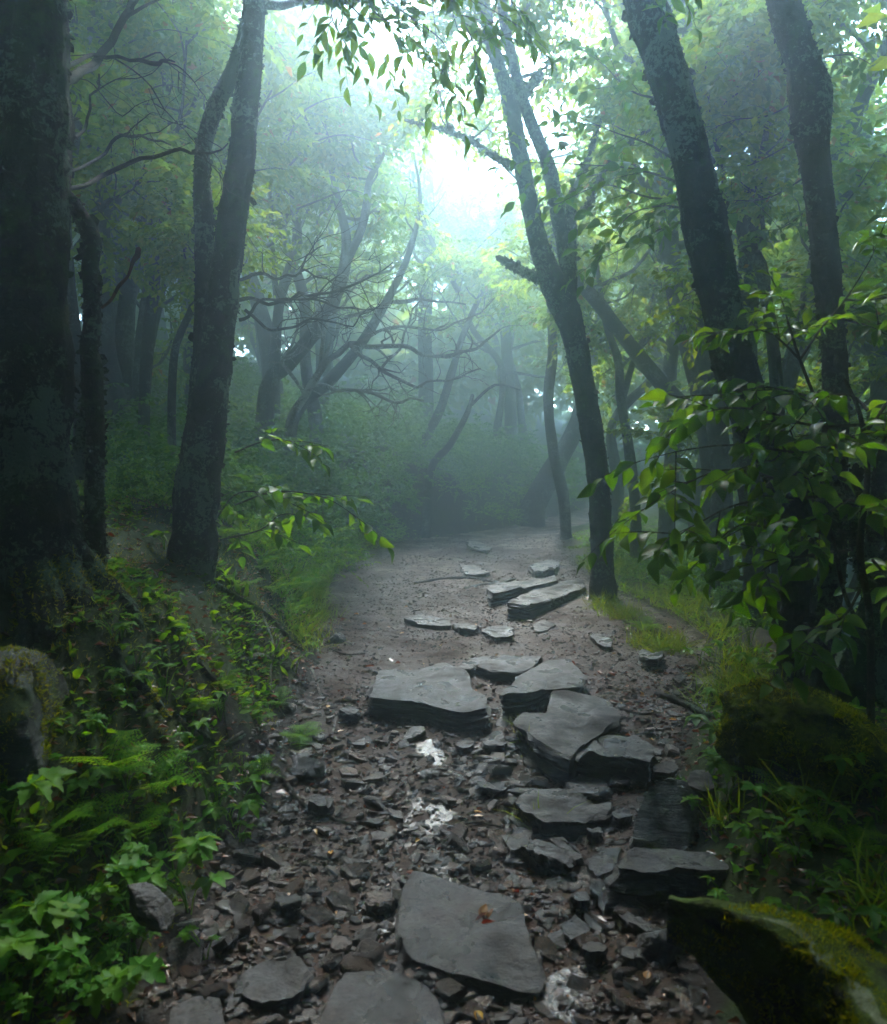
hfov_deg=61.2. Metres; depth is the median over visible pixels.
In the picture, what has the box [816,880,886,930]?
leafy plant
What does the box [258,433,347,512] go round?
shrub
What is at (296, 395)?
shrub
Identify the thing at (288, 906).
flat stone
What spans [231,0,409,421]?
tree
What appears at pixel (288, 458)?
shrub
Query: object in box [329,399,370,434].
shrub
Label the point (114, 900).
leafy plant
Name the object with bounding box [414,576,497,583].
stick
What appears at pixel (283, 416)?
shrub
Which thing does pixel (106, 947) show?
leafy plant
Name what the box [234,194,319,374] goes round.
tree
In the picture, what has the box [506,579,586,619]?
layered rock
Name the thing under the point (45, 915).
leafy plant
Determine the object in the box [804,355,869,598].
tree
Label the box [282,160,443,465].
tree
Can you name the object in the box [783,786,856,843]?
leafy plant
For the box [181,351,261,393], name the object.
shrub
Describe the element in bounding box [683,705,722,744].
leafy plant
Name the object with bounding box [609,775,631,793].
flat stone
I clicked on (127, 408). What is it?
shrub
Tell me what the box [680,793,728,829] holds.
leafy plant
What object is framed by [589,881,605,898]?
flat stone
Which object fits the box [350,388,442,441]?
shrub
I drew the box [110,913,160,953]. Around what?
leafy plant
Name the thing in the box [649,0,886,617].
tree
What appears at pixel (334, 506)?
shrub
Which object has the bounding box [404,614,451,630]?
flat rock
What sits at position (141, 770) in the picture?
leafy plant
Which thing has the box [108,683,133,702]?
leafy plant
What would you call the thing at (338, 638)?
stone
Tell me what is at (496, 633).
flat rock
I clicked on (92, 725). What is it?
leafy plant
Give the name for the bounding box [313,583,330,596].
fern
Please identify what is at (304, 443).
shrub
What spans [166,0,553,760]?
tree
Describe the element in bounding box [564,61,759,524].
tree
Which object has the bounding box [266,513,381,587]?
shrub
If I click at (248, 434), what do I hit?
shrub
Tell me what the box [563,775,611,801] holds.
flat rock
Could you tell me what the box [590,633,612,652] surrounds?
flat rock
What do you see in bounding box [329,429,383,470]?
shrub
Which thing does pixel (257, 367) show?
shrub
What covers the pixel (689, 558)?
shrub
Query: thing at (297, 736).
fern
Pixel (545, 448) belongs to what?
shrub
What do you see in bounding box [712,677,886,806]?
mossy boulder
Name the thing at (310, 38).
tree
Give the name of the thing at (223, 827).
leafy plant
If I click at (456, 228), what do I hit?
tree
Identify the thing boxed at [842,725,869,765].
leafy plant
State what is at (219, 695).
leafy plant
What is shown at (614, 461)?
tree
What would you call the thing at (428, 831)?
leaf litter
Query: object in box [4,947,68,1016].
leafy plant
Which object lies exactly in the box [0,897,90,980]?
leafy plant
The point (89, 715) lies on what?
leafy plant
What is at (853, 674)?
tree
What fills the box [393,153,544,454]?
tree
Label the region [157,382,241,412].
shrub
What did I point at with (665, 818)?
flat rock
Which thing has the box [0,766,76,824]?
leafy plant
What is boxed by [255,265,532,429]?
dead tree
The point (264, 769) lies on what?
fern
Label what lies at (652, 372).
tree
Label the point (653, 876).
block rock
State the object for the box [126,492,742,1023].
path
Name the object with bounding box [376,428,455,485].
shrub
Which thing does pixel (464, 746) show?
flat stone
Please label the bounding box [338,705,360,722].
flat stone
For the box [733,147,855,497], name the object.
tree
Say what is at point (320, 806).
flat stone
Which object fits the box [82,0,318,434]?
tree
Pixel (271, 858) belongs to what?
stone
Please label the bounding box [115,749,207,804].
fern
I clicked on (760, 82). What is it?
tree
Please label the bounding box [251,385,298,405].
shrub
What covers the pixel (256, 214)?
tree
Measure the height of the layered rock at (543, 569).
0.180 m
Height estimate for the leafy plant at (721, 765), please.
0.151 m
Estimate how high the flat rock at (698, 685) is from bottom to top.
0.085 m
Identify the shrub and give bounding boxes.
[69,393,227,484]
[69,410,160,483]
[70,382,161,468]
[104,455,178,510]
[105,394,187,472]
[105,403,271,523]
[131,427,286,532]
[133,405,284,501]
[135,327,182,376]
[141,448,243,504]
[151,351,184,415]
[151,410,277,485]
[157,348,182,383]
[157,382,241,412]
[178,404,293,472]
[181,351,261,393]
[220,512,291,556]
[223,434,306,486]
[225,415,306,489]
[227,363,259,422]
[227,391,284,421]
[229,401,313,465]
[229,468,321,527]
[230,356,292,399]
[245,394,349,454]
[247,363,295,400]
[249,527,303,566]
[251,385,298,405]
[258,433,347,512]
[260,503,313,544]
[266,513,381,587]
[270,422,337,477]
[271,504,358,577]
[280,377,347,434]
[282,389,304,419]
[282,552,335,591]
[283,379,301,412]
[285,462,366,519]
[286,387,351,431]
[287,383,373,442]
[288,474,345,514]
[297,431,347,466]
[298,505,372,571]
[301,402,377,449]
[308,444,397,499]
[322,488,398,539]
[328,490,376,539]
[329,381,367,410]
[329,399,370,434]
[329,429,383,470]
[348,373,417,416]
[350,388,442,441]
[353,444,422,490]
[353,464,428,513]
[362,525,402,548]
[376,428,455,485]
[435,474,476,499]
[443,414,495,451]
[446,468,489,502]
[449,418,492,439]
[462,490,510,520]
[517,444,575,466]
[542,453,587,486]
[556,478,583,509]
[578,529,624,552]
[584,541,621,555]
[611,515,655,547]
[612,513,677,543]
[613,546,652,569]
[614,527,697,584]
[614,562,643,584]
[616,539,706,594]
[621,550,740,599]
[642,521,698,560]
[647,540,698,571]
[647,574,692,595]
[663,562,699,580]
[677,552,699,580]
[691,570,743,614]
[733,609,772,630]
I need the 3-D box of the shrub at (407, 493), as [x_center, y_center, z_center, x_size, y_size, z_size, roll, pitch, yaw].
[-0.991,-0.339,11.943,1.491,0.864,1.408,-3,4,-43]
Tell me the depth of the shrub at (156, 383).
11.15 m
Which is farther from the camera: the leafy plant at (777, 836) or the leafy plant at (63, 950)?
the leafy plant at (777, 836)
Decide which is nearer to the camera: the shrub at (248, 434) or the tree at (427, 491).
the shrub at (248, 434)
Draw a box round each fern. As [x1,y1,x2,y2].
[8,798,99,860]
[30,791,129,879]
[59,728,159,779]
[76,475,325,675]
[106,803,168,843]
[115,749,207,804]
[183,696,224,710]
[210,667,242,689]
[217,525,253,539]
[229,572,264,589]
[231,534,265,550]
[238,753,283,784]
[254,555,282,569]
[262,581,304,594]
[266,686,296,709]
[279,721,325,748]
[287,596,317,613]
[290,577,314,587]
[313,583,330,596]
[626,616,662,629]
[745,765,814,805]
[803,816,886,865]
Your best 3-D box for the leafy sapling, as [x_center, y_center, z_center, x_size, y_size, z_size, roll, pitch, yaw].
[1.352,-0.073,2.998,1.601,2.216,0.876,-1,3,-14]
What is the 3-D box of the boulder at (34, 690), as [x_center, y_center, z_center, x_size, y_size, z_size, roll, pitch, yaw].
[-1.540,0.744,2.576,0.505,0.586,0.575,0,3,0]
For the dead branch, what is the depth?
6.19 m
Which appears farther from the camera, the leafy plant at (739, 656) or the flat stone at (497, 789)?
the leafy plant at (739, 656)
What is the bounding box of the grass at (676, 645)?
[236,515,886,938]
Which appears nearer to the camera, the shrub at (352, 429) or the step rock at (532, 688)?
the step rock at (532, 688)
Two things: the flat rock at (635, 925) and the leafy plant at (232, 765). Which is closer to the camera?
the flat rock at (635, 925)
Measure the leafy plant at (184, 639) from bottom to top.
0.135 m
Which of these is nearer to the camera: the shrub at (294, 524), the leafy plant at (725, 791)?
the leafy plant at (725, 791)
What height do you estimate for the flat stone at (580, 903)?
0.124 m
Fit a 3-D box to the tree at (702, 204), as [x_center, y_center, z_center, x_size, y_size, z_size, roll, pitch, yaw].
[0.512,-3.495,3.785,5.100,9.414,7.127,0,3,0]
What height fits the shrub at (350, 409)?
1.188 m
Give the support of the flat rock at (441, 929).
on the path
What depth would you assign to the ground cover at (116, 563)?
2.96 m
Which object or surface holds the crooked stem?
on the ground at (448, 513)
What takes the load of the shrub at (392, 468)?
on the ground at (448, 513)
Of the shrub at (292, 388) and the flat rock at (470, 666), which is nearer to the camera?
the flat rock at (470, 666)
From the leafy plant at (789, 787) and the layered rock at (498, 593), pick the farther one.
the layered rock at (498, 593)
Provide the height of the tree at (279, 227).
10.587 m
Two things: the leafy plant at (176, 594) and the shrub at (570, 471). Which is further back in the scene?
the shrub at (570, 471)
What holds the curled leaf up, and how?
on the flat rock at (441, 929)
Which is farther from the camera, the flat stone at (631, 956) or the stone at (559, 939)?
the stone at (559, 939)
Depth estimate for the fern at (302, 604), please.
5.87 m
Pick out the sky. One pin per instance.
(388, 48)
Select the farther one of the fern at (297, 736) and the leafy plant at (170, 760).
the fern at (297, 736)
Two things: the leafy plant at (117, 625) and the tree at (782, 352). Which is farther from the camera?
the tree at (782, 352)
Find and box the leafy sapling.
[576,214,886,724]
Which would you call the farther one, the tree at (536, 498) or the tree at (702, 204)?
the tree at (536, 498)
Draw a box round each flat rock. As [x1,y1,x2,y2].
[169,996,223,1023]
[233,957,313,1011]
[320,971,445,1023]
[394,871,545,1004]
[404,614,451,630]
[452,623,479,635]
[458,656,491,676]
[460,565,489,577]
[465,540,491,553]
[482,625,513,642]
[500,827,534,859]
[508,788,613,841]
[520,839,575,876]
[532,620,555,632]
[550,837,584,866]
[559,914,590,948]
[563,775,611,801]
[585,847,620,878]
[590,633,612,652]
[618,909,661,934]
[629,778,700,850]
[672,673,685,686]
[691,676,716,694]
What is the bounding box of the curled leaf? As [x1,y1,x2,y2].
[475,904,493,923]
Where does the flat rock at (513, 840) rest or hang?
on the path
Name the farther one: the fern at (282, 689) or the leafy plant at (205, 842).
the fern at (282, 689)
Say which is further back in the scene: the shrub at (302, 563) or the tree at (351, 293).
the tree at (351, 293)
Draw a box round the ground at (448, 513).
[0,331,886,1023]
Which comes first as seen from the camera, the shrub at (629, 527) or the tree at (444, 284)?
the shrub at (629, 527)
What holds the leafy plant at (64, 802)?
on the ground at (448, 513)
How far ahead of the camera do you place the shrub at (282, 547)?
6.09 m
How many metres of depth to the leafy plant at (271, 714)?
3.77 m
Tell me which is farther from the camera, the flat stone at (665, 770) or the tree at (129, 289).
the tree at (129, 289)
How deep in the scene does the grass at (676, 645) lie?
5.44 m
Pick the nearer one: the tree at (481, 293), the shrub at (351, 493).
the shrub at (351, 493)
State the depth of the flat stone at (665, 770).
3.57 m
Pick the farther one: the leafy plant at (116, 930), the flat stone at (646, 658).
the flat stone at (646, 658)
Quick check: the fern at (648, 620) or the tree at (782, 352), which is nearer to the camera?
the fern at (648, 620)
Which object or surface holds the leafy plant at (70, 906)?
on the ground at (448, 513)
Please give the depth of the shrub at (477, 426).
18.41 m
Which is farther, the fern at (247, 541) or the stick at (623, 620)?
the stick at (623, 620)
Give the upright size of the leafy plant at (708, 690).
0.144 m
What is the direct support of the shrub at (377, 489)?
on the ground at (448, 513)
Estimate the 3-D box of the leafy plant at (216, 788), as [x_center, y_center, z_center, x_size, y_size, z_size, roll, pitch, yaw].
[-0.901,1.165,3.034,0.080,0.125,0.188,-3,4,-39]
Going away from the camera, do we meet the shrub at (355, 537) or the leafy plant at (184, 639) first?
the leafy plant at (184, 639)
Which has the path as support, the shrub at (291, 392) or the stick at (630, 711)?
the stick at (630, 711)
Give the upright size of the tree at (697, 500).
12.432 m
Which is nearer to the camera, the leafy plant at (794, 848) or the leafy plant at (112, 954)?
the leafy plant at (112, 954)
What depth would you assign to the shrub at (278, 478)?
7.69 m
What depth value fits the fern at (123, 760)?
2.68 m
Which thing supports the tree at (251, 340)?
on the ground at (448, 513)
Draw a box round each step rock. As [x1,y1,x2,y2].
[364,662,490,732]
[475,654,543,682]
[499,659,587,717]
[511,689,620,785]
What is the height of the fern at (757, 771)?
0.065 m
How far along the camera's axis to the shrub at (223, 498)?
6.25 m
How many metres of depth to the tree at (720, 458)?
7.89 m
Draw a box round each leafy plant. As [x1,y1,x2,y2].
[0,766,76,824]
[0,872,49,921]
[0,888,51,933]
[0,890,62,965]
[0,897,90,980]
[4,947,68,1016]
[34,853,149,934]
[39,962,82,1004]
[48,717,64,730]
[55,793,95,824]
[63,765,119,796]
[65,962,112,1016]
[67,808,151,870]
[68,952,166,1019]
[74,946,122,1000]
[75,697,107,726]
[75,700,136,736]
[81,916,144,949]
[88,616,132,639]
[92,829,136,867]
[96,925,141,965]
[100,751,152,790]
[103,667,149,689]
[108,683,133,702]
[108,895,132,922]
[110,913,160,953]
[111,613,142,639]
[112,925,148,959]
[113,834,133,846]
[126,848,234,914]
[131,643,160,673]
[134,652,206,699]
[142,530,171,549]
[145,815,223,880]
[158,748,188,778]
[160,591,185,614]
[170,622,193,645]
[172,700,209,749]
[176,924,219,960]
[191,762,239,805]
[194,628,225,645]
[202,684,243,721]
[202,774,269,828]
[209,778,237,806]
[217,800,246,821]
[218,819,255,842]
[221,751,261,780]
[251,701,276,728]
[277,642,318,672]
[668,775,713,811]
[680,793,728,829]
[681,645,716,664]
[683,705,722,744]
[697,746,743,785]
[700,687,731,695]
[700,875,732,900]
[709,639,770,668]
[712,608,778,644]
[717,775,742,801]
[724,807,787,858]
[738,759,803,819]
[762,827,827,865]
[762,891,833,912]
[772,825,812,859]
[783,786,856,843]
[801,865,847,893]
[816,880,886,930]
[821,754,886,824]
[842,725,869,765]
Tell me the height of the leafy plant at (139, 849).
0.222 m
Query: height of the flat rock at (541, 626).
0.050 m
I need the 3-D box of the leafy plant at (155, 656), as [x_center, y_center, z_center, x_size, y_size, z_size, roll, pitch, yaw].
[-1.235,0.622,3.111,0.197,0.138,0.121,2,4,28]
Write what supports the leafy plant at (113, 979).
on the ground at (448, 513)
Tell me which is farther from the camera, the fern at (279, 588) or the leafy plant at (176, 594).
the fern at (279, 588)
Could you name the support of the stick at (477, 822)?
on the path
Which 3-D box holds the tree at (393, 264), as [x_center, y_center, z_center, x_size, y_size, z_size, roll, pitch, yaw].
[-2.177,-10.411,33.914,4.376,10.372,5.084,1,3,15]
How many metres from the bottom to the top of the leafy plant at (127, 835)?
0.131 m
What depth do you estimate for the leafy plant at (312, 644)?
4.75 m
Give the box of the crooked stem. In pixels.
[69,189,140,567]
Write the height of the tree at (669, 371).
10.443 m
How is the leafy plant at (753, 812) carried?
on the ground at (448, 513)
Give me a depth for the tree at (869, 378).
9.89 m
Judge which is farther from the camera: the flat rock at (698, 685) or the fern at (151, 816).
the flat rock at (698, 685)
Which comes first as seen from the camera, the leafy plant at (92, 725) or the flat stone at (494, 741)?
the leafy plant at (92, 725)
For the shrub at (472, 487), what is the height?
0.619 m
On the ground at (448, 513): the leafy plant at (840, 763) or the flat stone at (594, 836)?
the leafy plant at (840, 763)
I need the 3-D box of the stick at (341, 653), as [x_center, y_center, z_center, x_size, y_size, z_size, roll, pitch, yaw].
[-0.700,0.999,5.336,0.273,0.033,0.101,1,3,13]
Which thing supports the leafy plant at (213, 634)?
on the ground at (448, 513)
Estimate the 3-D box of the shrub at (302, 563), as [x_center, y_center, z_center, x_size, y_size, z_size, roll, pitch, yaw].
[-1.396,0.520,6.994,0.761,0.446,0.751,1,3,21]
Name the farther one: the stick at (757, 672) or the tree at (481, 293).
the tree at (481, 293)
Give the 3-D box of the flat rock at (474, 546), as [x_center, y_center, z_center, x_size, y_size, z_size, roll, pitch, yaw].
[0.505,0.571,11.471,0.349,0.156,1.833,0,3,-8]
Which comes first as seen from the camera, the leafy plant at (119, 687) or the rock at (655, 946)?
the rock at (655, 946)
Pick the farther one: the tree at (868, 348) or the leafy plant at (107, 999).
the tree at (868, 348)
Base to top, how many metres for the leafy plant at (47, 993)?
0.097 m
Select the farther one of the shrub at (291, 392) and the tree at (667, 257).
the shrub at (291, 392)
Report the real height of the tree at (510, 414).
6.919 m
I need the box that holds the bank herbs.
[0,488,327,1023]
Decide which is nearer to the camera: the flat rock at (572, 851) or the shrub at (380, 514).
the flat rock at (572, 851)
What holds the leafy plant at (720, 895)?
on the ground at (448, 513)
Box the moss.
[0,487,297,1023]
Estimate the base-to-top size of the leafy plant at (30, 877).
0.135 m
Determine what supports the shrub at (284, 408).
on the ground at (448, 513)
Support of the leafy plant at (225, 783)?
on the ground at (448, 513)
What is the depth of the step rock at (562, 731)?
3.95 m
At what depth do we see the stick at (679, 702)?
4.39 m
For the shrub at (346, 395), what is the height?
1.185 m
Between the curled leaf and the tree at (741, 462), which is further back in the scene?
the tree at (741, 462)
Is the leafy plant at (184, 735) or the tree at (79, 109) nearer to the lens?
the leafy plant at (184, 735)
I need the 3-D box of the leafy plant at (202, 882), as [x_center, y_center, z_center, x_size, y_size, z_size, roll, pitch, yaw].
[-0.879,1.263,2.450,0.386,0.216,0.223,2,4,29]
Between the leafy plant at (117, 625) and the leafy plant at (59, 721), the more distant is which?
the leafy plant at (117, 625)
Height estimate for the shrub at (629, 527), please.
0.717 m
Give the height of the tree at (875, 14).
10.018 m
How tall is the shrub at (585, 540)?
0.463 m
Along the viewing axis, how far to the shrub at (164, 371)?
14.17 m
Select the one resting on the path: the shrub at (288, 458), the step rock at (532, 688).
the step rock at (532, 688)
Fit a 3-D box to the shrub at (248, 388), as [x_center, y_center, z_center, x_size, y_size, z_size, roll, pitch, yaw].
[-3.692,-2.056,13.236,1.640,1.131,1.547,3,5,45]
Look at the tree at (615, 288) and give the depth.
28.95 m
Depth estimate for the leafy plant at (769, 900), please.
2.19 m
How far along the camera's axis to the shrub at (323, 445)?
11.74 m
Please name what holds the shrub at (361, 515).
on the ground at (448, 513)
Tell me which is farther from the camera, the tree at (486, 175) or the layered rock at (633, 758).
the tree at (486, 175)
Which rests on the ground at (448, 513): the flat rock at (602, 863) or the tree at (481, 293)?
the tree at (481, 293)
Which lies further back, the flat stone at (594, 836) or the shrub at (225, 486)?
the shrub at (225, 486)
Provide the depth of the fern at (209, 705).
3.26 m
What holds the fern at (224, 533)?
on the ground at (448, 513)
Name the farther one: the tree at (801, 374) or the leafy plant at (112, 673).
the tree at (801, 374)
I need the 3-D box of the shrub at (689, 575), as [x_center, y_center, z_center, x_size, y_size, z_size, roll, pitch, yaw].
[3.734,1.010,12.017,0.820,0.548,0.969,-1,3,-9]
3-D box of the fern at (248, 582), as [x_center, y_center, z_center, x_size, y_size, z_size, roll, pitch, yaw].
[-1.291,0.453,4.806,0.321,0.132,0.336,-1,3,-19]
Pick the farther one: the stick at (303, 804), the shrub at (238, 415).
the shrub at (238, 415)
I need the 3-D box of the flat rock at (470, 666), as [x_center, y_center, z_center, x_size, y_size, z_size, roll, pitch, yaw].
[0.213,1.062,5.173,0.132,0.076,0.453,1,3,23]
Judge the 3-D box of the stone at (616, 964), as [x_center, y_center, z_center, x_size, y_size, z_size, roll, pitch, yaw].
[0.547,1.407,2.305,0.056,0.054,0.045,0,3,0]
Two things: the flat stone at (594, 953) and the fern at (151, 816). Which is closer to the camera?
the flat stone at (594, 953)
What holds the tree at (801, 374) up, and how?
on the ground at (448, 513)
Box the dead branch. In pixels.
[238,177,422,355]
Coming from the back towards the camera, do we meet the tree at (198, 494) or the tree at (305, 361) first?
the tree at (305, 361)
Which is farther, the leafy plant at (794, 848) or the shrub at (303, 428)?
the shrub at (303, 428)
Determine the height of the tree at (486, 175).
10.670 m
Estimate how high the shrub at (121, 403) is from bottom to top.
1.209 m
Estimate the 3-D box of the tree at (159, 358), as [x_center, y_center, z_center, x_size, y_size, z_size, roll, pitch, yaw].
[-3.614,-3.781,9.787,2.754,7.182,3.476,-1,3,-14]
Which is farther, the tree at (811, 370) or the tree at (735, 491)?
the tree at (811, 370)
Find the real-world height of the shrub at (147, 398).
1.164 m
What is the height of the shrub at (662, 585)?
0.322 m
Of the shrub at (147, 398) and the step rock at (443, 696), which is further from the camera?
the shrub at (147, 398)
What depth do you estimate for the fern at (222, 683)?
3.56 m
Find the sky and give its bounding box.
[79,0,886,454]
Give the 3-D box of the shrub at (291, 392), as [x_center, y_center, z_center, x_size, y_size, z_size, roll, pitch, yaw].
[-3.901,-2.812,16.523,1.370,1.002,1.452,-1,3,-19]
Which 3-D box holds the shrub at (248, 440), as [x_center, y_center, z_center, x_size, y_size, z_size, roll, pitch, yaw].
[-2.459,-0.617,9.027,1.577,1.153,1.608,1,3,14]
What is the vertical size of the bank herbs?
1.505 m
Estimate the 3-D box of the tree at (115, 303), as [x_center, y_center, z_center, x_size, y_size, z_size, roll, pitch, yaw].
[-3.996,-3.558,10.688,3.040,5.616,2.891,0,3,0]
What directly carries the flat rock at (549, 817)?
on the path
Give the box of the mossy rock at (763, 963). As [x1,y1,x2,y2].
[666,895,886,1023]
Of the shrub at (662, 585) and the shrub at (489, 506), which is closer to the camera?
the shrub at (662, 585)
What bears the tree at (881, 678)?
on the ground at (448, 513)
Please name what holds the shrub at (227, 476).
on the ground at (448, 513)
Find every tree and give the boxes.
[0,0,257,721]
[67,0,280,467]
[67,0,295,442]
[67,0,301,480]
[70,0,349,405]
[70,6,290,393]
[71,1,268,407]
[72,89,278,326]
[78,0,389,419]
[81,30,331,272]
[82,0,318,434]
[89,1,241,341]
[103,149,301,487]
[136,0,229,351]
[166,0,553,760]
[190,73,295,420]
[214,0,461,461]
[215,8,274,236]
[230,12,483,460]
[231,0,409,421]
[232,97,275,361]
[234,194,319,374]
[250,5,405,369]
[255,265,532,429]
[263,0,446,412]
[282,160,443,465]
[290,204,389,387]
[308,0,814,682]
[352,110,604,463]
[354,0,679,599]
[365,182,421,313]
[377,254,448,310]
[389,101,556,383]
[389,115,501,420]
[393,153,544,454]
[413,236,517,459]
[421,384,519,537]
[422,174,496,306]
[433,189,566,463]
[435,35,743,574]
[479,138,614,539]
[503,0,828,575]
[516,203,665,526]
[526,236,624,313]
[528,196,736,564]
[539,0,886,613]
[549,4,806,599]
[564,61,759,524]
[565,128,886,524]
[579,65,813,562]
[604,190,886,534]
[604,346,813,473]
[613,0,886,623]
[615,0,886,629]
[639,243,862,573]
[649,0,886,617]
[653,38,884,474]
[663,348,765,538]
[667,0,886,693]
[720,29,886,515]
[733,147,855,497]
[735,249,886,641]
[758,129,886,484]
[762,346,866,416]
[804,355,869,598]
[829,416,886,706]
[852,262,886,309]
[854,2,886,379]
[875,490,886,708]
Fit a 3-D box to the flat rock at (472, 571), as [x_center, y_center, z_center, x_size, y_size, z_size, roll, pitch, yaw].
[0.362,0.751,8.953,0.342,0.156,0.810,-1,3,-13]
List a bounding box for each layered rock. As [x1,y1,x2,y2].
[483,575,558,606]
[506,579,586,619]
[527,560,559,577]
[575,735,657,787]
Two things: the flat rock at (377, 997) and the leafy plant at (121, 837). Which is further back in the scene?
the leafy plant at (121, 837)
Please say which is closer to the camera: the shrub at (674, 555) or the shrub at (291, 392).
the shrub at (674, 555)
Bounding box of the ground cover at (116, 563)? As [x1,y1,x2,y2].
[0,455,886,1023]
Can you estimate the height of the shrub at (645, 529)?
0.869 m
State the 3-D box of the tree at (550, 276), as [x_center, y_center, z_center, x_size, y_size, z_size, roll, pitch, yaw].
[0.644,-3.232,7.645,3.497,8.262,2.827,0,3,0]
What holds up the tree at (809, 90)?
on the ground at (448, 513)
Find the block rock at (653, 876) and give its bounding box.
[604,847,728,904]
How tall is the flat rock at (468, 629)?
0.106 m
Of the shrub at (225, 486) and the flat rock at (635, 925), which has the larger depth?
the shrub at (225, 486)
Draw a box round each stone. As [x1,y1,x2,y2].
[127,882,175,931]
[260,848,282,867]
[273,894,303,919]
[307,794,334,818]
[327,633,345,643]
[330,936,351,952]
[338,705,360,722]
[364,890,395,915]
[456,738,474,754]
[475,780,509,798]
[481,730,506,754]
[545,872,576,889]
[548,930,568,950]
[569,891,590,917]
[582,941,607,965]
[584,827,603,845]
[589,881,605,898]
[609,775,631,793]
[611,807,632,828]
[612,961,620,968]
[617,946,646,969]
[638,649,664,666]
[650,761,678,783]
[686,769,716,809]
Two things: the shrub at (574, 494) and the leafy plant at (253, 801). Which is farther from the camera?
the shrub at (574, 494)
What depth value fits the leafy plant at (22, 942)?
1.94 m
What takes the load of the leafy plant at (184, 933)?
on the path
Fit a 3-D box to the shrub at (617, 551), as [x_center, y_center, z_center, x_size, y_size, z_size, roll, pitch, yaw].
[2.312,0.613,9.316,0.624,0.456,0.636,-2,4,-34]
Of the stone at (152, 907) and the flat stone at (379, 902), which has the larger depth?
the flat stone at (379, 902)
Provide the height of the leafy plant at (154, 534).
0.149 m
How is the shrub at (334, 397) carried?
on the ground at (448, 513)
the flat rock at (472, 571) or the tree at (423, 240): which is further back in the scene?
the tree at (423, 240)
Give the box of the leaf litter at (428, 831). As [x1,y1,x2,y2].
[0,541,886,1023]
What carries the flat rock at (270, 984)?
on the path
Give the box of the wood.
[73,1,886,482]
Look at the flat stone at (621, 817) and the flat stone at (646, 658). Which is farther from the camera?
the flat stone at (646, 658)
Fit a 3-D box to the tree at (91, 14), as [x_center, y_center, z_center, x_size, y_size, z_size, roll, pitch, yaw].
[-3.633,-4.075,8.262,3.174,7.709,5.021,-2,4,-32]
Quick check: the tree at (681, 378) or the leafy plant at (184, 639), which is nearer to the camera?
the leafy plant at (184, 639)
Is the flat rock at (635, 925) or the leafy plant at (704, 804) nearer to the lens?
the flat rock at (635, 925)
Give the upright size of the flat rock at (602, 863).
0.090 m
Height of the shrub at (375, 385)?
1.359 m
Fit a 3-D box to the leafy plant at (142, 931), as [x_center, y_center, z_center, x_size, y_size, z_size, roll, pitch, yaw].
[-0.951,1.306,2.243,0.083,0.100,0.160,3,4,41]
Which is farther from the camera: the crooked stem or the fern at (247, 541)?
the fern at (247, 541)
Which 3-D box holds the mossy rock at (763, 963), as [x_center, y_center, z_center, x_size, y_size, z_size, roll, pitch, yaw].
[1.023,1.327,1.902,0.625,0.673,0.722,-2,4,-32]
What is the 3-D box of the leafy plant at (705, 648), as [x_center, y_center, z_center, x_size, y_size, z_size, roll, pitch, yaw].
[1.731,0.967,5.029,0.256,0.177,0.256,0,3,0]
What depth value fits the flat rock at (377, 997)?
2.18 m
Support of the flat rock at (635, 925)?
on the path
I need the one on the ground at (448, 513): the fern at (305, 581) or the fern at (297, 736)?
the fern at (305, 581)
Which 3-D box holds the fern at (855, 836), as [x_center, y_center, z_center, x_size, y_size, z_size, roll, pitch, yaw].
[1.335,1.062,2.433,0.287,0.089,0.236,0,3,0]
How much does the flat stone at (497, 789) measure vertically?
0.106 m
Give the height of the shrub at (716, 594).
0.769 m
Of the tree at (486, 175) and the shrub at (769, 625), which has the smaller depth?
the shrub at (769, 625)
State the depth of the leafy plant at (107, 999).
2.03 m
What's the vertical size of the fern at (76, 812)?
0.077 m
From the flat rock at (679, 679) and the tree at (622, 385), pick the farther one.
the tree at (622, 385)
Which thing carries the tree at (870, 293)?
on the ground at (448, 513)
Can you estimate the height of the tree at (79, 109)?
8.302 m
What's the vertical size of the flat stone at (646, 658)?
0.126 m
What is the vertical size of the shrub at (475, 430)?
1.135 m
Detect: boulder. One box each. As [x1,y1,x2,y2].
[0,643,68,785]
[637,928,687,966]
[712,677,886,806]
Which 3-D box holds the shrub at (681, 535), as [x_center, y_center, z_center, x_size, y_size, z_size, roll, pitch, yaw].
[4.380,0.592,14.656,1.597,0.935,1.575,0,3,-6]
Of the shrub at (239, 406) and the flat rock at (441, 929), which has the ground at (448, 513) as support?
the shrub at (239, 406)
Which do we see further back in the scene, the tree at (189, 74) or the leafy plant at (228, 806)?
the tree at (189, 74)
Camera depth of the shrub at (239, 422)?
10.53 m
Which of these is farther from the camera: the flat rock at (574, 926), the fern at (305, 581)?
the fern at (305, 581)
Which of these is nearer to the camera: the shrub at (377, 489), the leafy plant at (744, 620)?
the leafy plant at (744, 620)
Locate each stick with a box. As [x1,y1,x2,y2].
[176,730,243,761]
[177,716,199,736]
[278,768,352,825]
[329,648,364,655]
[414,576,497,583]
[464,578,515,587]
[464,821,504,827]
[619,707,659,714]
[622,619,655,634]
[654,691,711,717]
[735,650,772,679]
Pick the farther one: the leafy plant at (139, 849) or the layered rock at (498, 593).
the layered rock at (498, 593)
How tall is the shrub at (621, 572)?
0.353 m
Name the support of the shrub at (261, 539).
on the ground at (448, 513)

